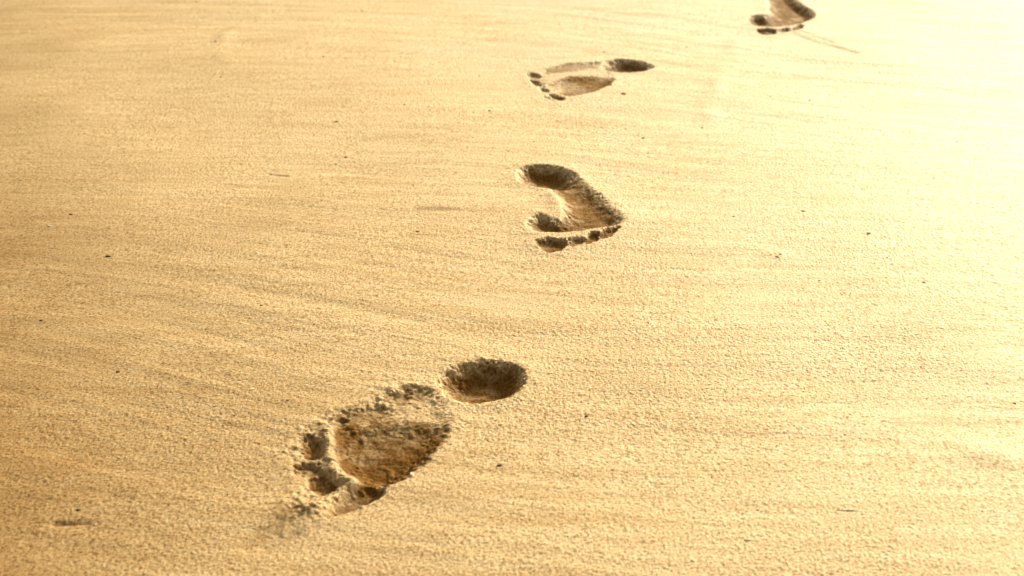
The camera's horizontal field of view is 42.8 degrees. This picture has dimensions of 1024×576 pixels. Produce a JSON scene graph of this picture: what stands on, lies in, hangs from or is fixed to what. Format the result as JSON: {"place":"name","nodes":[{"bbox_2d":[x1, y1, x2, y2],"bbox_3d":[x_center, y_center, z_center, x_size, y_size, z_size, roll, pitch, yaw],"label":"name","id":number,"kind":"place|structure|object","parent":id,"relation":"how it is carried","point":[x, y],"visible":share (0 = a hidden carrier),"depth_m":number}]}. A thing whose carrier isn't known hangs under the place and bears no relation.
{"place":"outdoors","nodes":[
{"label":"outdoors","id":0,"kind":"place"},
{"bbox_2d":[0,0,1023,575],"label":"beach sand","id":1,"kind":"structure","parent":0,"point":[704,362],"depth_m":1.26},
{"bbox_2d":[274,355,540,533],"bbox_3d":[-0.096,0.114,1.029,0.136,0.023,0.292,17,31,30],"label":"footprint","id":2,"kind":"object","parent":1,"relation":"on","point":[364,457],"visible":1,"depth_m":1.02},
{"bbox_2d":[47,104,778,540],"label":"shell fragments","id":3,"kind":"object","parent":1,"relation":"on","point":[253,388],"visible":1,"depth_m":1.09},
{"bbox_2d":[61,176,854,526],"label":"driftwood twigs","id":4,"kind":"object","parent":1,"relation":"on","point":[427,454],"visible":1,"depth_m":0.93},
{"bbox_2d":[506,161,634,258],"bbox_3d":[0.062,-0.085,1.429,0.138,0.018,0.273,0,26,0],"label":"footprint","id":5,"kind":"object","parent":1,"relation":"on","point":[585,212],"visible":1,"depth_m":1.41},
{"bbox_2d":[518,57,660,102],"bbox_3d":[0.114,-0.297,1.869,0.243,0.016,0.162,-17,31,-30],"label":"footprint","id":6,"kind":"object","parent":1,"relation":"on","point":[565,82],"visible":0.99,"depth_m":1.87},
{"bbox_2d":[740,0,822,36],"bbox_3d":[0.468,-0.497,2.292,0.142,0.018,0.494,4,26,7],"label":"footprint","id":7,"kind":"object","parent":1,"relation":"on","point":[786,17],"visible":1,"depth_m":2.21},
{"bbox_2d":[35,1,1015,574],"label":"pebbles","id":8,"kind":"object","parent":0,"point":[419,231],"visible":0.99,"depth_m":1.32}
]}

